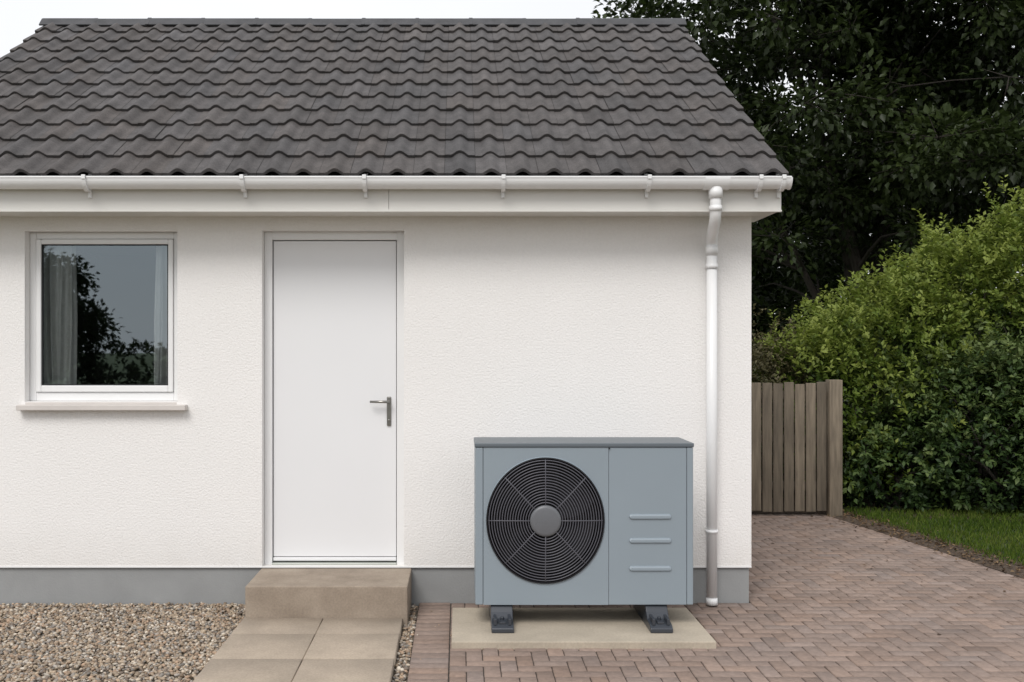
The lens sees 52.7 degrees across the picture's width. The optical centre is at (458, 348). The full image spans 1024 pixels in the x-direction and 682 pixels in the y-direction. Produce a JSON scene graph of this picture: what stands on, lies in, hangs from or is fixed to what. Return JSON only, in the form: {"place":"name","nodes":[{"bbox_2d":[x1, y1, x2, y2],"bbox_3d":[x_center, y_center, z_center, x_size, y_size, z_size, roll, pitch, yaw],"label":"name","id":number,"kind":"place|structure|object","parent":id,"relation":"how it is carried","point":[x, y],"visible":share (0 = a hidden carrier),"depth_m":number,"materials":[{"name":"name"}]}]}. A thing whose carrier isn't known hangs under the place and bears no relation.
{"place":"outdoors","nodes":[
{"label":"outdoors","id":0,"kind":"place"},
{"bbox_2d":[193,618,402,681],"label":"garden path","id":1,"kind":"structure","parent":0,"point":[308,650],"depth_m":5.33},
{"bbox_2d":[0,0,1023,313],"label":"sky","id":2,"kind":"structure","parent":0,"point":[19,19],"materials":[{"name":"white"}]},
{"bbox_2d":[407,514,1023,681],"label":"block paving driveway","id":3,"kind":"structure","parent":0,"point":[895,607],"depth_m":5.92,"materials":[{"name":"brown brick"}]},
{"bbox_2d":[452,608,715,649],"bbox_3d":[0.670,1.602,5.875,1.416,0.076,0.730,0,0,0],"label":"concrete base","id":4,"kind":"object","parent":3,"relation":"on","point":[578,628],"visible":0.8,"depth_m":5.71,"materials":[{"name":"beige concrete"}]},
{"bbox_2d":[474,437,693,632],"bbox_3d":[0.709,1.047,6.085,1.238,1.034,0.830,0,0,0],"label":"heat pump","id":5,"kind":"object","parent":4,"relation":"on","point":[583,520],"visible":1,"depth_m":5.82,"materials":[{"name":"grey paint"}]},
{"bbox_2d":[751,380,842,516],"bbox_3d":[2.754,0.958,9.890,1.812,1.325,0.120,0,0,0],"label":"timber fence","id":6,"kind":"object","parent":3,"relation":"on","point":[822,484],"visible":0.5,"depth_m":9.86,"materials":[{"name":"brown wood"}]},
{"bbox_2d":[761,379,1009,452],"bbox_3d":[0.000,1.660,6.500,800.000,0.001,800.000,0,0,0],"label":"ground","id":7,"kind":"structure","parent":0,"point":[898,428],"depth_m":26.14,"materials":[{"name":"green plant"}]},
{"bbox_2d":[0,601,418,681],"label":"gravel bed sheet","id":8,"kind":"object","parent":7,"relation":"on","point":[138,670],"depth_m":5.60,"materials":[{"name":"gravel"}]},
{"bbox_2d":[245,568,410,625],"bbox_3d":[-0.770,1.516,6.250,0.946,0.269,0.500,0,0,0],"label":"door step","id":9,"kind":"object","parent":8,"relation":"on","point":[323,593],"depth_m":6.00,"materials":[{"name":"concrete"}]},
{"bbox_2d":[0,568,748,605],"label":"plinth","id":10,"kind":"structure","parent":7,"relation":"on","point":[98,586],"depth_m":6.51,"materials":[{"name":"grey paint"}]},
{"bbox_2d":[76,246,155,383],"bbox_3d":[-0.850,0.273,7.942,4.700,2.185,2.315,0,0,0],"label":"room interior","id":11,"kind":"object","parent":10,"relation":"on","point":[115,309],"visible":0.09,"depth_m":9.10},
{"bbox_2d":[0,217,750,565],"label":"front wall","id":12,"kind":"structure","parent":10,"relation":"on","point":[554,325],"depth_m":6.50,"materials":[{"name":"white paint"}]},
{"bbox_2d":[44,246,77,383],"bbox_3d":[-2.644,-0.125,6.700,0.332,1.350,0.078,0,0,0],"label":"curtain","id":13,"kind":"object","parent":12,"relation":"hanging from","point":[60,319],"visible":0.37,"depth_m":6.70,"materials":[{"name":"fabric"}]},
{"bbox_2d":[16,402,186,409],"bbox_3d":[-2.236,0.360,6.509,1.057,0.055,0.142,0,0,0],"label":"window sill","id":14,"kind":"structure","parent":12,"relation":"attached to","point":[100,406],"depth_m":6.44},
{"bbox_2d":[30,233,176,400],"bbox_3d":[-2.254,-0.206,6.607,0.960,1.074,0.065,0,0,0],"label":"window frame","id":15,"kind":"object","parent":12,"relation":"attached to","point":[101,396],"visible":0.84,"depth_m":6.58,"materials":[{"name":"white plastic"}]},
{"bbox_2d":[36,239,173,391],"bbox_3d":[-2.254,-0.212,6.591,0.872,0.973,0.058,0,0,0],"label":"window sash","id":16,"kind":"object","parent":15,"relation":"in","point":[40,387],"depth_m":6.56,"materials":[{"name":"white plastic"}]},
{"bbox_2d":[42,244,167,384],"bbox_3d":[-2.254,-0.217,6.580,0.807,0.898,0.020,0,0,0],"label":"window gasket","id":17,"kind":"object","parent":16,"relation":"attached to","point":[43,245],"depth_m":6.57,"materials":[{"name":"black rubber"}]},
{"bbox_2d":[154,246,166,383],"bbox_3d":[-1.862,-0.125,6.699,0.247,1.350,0.068,0,0,0],"label":"curtain","id":18,"kind":"object","parent":12,"relation":"hanging from","point":[160,341],"visible":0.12,"depth_m":6.71,"materials":[{"name":"fabric"}]},
{"bbox_2d":[264,232,403,563],"bbox_3d":[-0.792,0.315,6.617,0.893,2.124,0.085,0,0,0],"label":"door frame","id":19,"kind":"object","parent":12,"relation":"attached to","point":[270,237],"visible":0.82,"depth_m":6.58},
{"bbox_2d":[272,561,396,564],"bbox_3d":[-0.792,1.370,6.590,0.793,0.016,0.060,0,0,0],"label":"door threshold","id":20,"kind":"object","parent":19,"relation":"attached to","point":[334,563],"depth_m":6.56,"materials":[{"name":"silver metal"}]},
{"bbox_2d":[273,240,396,560],"bbox_3d":[-0.792,0.339,6.646,0.797,2.073,0.048,0,0,0],"label":"door rebate","id":21,"kind":"object","parent":19,"relation":"attached to","point":[273,443],"depth_m":6.62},
{"bbox_2d":[274,241,396,555],"bbox_3d":[-0.792,0.318,6.619,0.786,2.019,0.042,0,0,0],"label":"door leaf","id":22,"kind":"object","parent":19,"relation":"in","point":[335,374],"visible":1,"depth_m":6.60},
{"bbox_2d":[273,557,395,560],"bbox_3d":[-0.792,1.343,6.604,0.786,0.022,0.032,0,0,0],"label":"door weather bar","id":23,"kind":"object","parent":22,"relation":"attached to","point":[334,558],"depth_m":6.59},
{"bbox_2d":[387,397,390,425],"bbox_3d":[-0.445,0.398,6.592,0.028,0.188,0.012,0,0,0],"label":"door handle plate","id":24,"kind":"object","parent":22,"relation":"attached to","point":[388,411],"depth_m":6.59,"materials":[{"name":"silver metal"}]},
{"bbox_2d":[370,400,389,421],"bbox_3d":[-0.499,0.395,6.562,0.128,0.138,0.052,0,0,0],"label":"door handle lever","id":25,"kind":"object","parent":24,"relation":"attached to","point":[382,401],"depth_m":6.54,"materials":[{"name":"silver metal"}]},
{"bbox_2d":[0,566,751,567],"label":"render bead","id":26,"kind":"object","parent":12,"relation":"attached to","point":[281,566],"visible":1,"depth_m":6.50,"materials":[{"name":"white plastic"}]},
{"bbox_2d":[0,212,773,216],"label":"soffit","id":27,"kind":"structure","parent":12,"relation":"attached to","point":[376,214],"depth_m":6.39,"materials":[{"name":"white plastic"}]},
{"bbox_2d":[0,210,781,211],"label":"fascia lip","id":28,"kind":"object","parent":27,"relation":"attached to","point":[385,211],"visible":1,"depth_m":6.21,"materials":[{"name":"white plastic"}]},
{"bbox_2d":[0,189,388,209],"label":"fascia board","id":29,"kind":"object","parent":28,"relation":"on","point":[187,199],"visible":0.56,"depth_m":6.22,"materials":[{"name":"white plastic"}]},
{"bbox_2d":[389,189,780,209],"bbox_3d":[0.763,-0.925,6.229,2.366,0.170,0.018,0,0,0],"label":"fascia right length","id":30,"kind":"object","parent":28,"relation":"on","point":[557,199],"visible":0.56,"depth_m":6.22,"materials":[{"name":"white plastic"}]},
{"bbox_2d":[751,217,762,221],"bbox_3d":[1.887,-0.835,6.656,0.084,0.002,0.308,0,0,0],"label":"eaves box return","id":31,"kind":"object","parent":27,"relation":"attached to","point":[753,219],"visible":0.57,"depth_m":6.59,"materials":[{"name":"white plastic"}]},
{"bbox_2d":[0,26,780,175],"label":"roof deck","id":32,"kind":"structure","parent":12,"relation":"on","point":[552,173],"depth_m":6.25,"materials":[{"name":"grey tile"}]},
{"bbox_2d":[0,22,788,175],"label":"roof tiles","id":33,"kind":"object","parent":32,"relation":"attached to","point":[84,124],"visible":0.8,"depth_m":7.22,"materials":[{"name":"tile"}]},
{"bbox_2d":[39,18,686,25],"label":"ridge tiles","id":34,"kind":"object","parent":33,"relation":"on","point":[368,22],"visible":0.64,"depth_m":9.02,"materials":[{"name":"grey tile"}]},
{"bbox_2d":[0,178,790,188],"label":"gutter channel","id":35,"kind":"object","parent":32,"relation":"attached to","point":[371,183],"visible":0.94,"depth_m":6.12,"materials":[{"name":"white plastic"}]},
{"bbox_2d":[81,173,91,191],"bbox_3d":[-2.219,-1.001,6.162,0.024,0.120,0.136,0,0,0],"label":"gutter bracket","id":36,"kind":"object","parent":35,"relation":"attached to","point":[84,186],"visible":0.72,"depth_m":6.12,"materials":[{"name":"white plastic"}]},
{"bbox_2d":[239,173,247,191],"bbox_3d":[-1.284,-1.001,6.162,0.024,0.120,0.136,0,0,0],"label":"gutter bracket","id":37,"kind":"object","parent":35,"relation":"attached to","point":[242,187],"visible":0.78,"depth_m":6.11,"materials":[{"name":"white plastic"}]},
{"bbox_2d":[362,173,367,191],"bbox_3d":[-0.559,-1.001,6.162,0.024,0.120,0.136,0,0,0],"label":"gutter bracket","id":38,"kind":"object","parent":35,"relation":"attached to","point":[364,187],"visible":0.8,"depth_m":6.11,"materials":[{"name":"white plastic"}]},
{"bbox_2d":[0,176,791,177],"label":"gutter front lip","id":39,"kind":"object","parent":35,"relation":"on","point":[386,176],"visible":1,"depth_m":6.10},
{"bbox_2d":[501,177,505,191],"bbox_3d":[0.266,-1.001,6.162,0.024,0.120,0.136,0,0,0],"label":"gutter bracket","id":40,"kind":"object","parent":35,"relation":"attached to","point":[503,183],"visible":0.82,"depth_m":6.11,"materials":[{"name":"white plastic"}]},
{"bbox_2d":[644,173,651,191],"bbox_3d":[1.130,-1.001,6.162,0.024,0.120,0.136,0,0,0],"label":"gutter bracket","id":41,"kind":"object","parent":35,"relation":"attached to","point":[649,184],"visible":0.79,"depth_m":6.11,"materials":[{"name":"white plastic"}]},
{"bbox_2d":[702,177,730,189],"bbox_3d":[1.535,-0.983,6.162,0.150,0.068,0.121,0,0,0],"label":"gutter outlet union","id":42,"kind":"object","parent":35,"relation":"on","point":[722,182],"visible":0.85,"depth_m":6.11,"materials":[{"name":"white plastic"}]},
{"bbox_2d":[754,178,763,191],"bbox_3d":[1.790,-1.001,6.162,0.024,0.120,0.136,0,0,0],"label":"gutter bracket","id":43,"kind":"object","parent":35,"relation":"attached to","point":[759,187],"visible":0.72,"depth_m":6.11,"materials":[{"name":"white plastic"}]},
{"bbox_2d":[776,173,785,191],"bbox_3d":[1.925,-1.001,6.162,0.024,0.120,0.136,0,0,0],"label":"gutter bracket","id":44,"kind":"object","parent":35,"relation":"attached to","point":[783,185],"visible":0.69,"depth_m":6.11,"materials":[{"name":"white plastic"}]},
{"bbox_2d":[705,186,722,605],"bbox_3d":[1.556,0.304,6.311,0.086,2.582,0.386,0,0,8],"label":"downpipe","id":45,"kind":"object","parent":12,"relation":"attached to","point":[715,194],"visible":1,"depth_m":6.40,"materials":[{"name":"white plastic"}]},
{"bbox_2d":[707,49,891,382],"bbox_3d":[6.487,-2.944,27.483,9.736,9.348,7.065,0,0,0],"label":"background tree","id":46,"kind":"object","parent":7,"relation":"on","point":[784,282],"visible":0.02,"depth_m":26.20,"materials":[{"name":"green plant"}]},
{"bbox_2d":[590,0,1023,416],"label":"broadleaf tree","id":47,"kind":"object","parent":7,"relation":"on","point":[904,149],"visible":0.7,"depth_m":18.14,"materials":[{"name":"green plant"}]},
{"bbox_2d":[753,123,1023,385],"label":"background tree","id":48,"kind":"object","parent":7,"relation":"on","point":[891,272],"visible":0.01,"depth_m":30.47,"materials":[{"name":"green plant"}]},
{"bbox_2d":[754,318,1023,384],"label":"distant trees","id":49,"kind":"object","parent":7,"relation":"on","point":[898,380],"depth_m":47.07,"materials":[{"name":"green plant"}]},
{"bbox_2d":[751,455,1023,520],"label":"border soil","id":50,"kind":"structure","parent":0,"point":[805,512],"depth_m":10.13,"materials":[{"name":"brown soil"}]},
{"bbox_2d":[751,303,848,497],"bbox_3d":[3.079,0.637,11.284,2.606,2.278,2.135,0,0,0],"label":"olive bush","id":51,"kind":"object","parent":50,"relation":"on","point":[756,353],"visible":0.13,"depth_m":11.00,"materials":[{"name":"green plant"}]},
{"bbox_2d":[751,175,1023,506],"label":"garden hedge","id":52,"kind":"object","parent":50,"relation":"on","point":[899,291],"visible":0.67,"depth_m":10.81,"materials":[{"name":"green plant"}]},
{"bbox_2d":[843,314,1023,517],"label":"laurel bush","id":53,"kind":"object","parent":50,"relation":"on","point":[943,472],"visible":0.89,"depth_m":10.08,"materials":[{"name":"green plant"}]},
{"bbox_2d":[844,505,1023,565],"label":"lawn","id":54,"kind":"structure","parent":0,"point":[969,533],"depth_m":8.99,"materials":[{"name":"plant"}]},
{"bbox_2d":[794,493,1023,577],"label":"soil edging","id":55,"kind":"object","parent":54,"relation":"on","point":[941,549],"visible":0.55,"depth_m":8.33,"materials":[{"name":"brown soil"}]},
{"bbox_2d":[754,509,1023,633],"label":"leaf litter","id":56,"kind":"object","parent":55,"relation":"on","point":[901,538],"visible":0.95,"depth_m":8.40,"materials":[{"name":"brown plant"}]}
]}

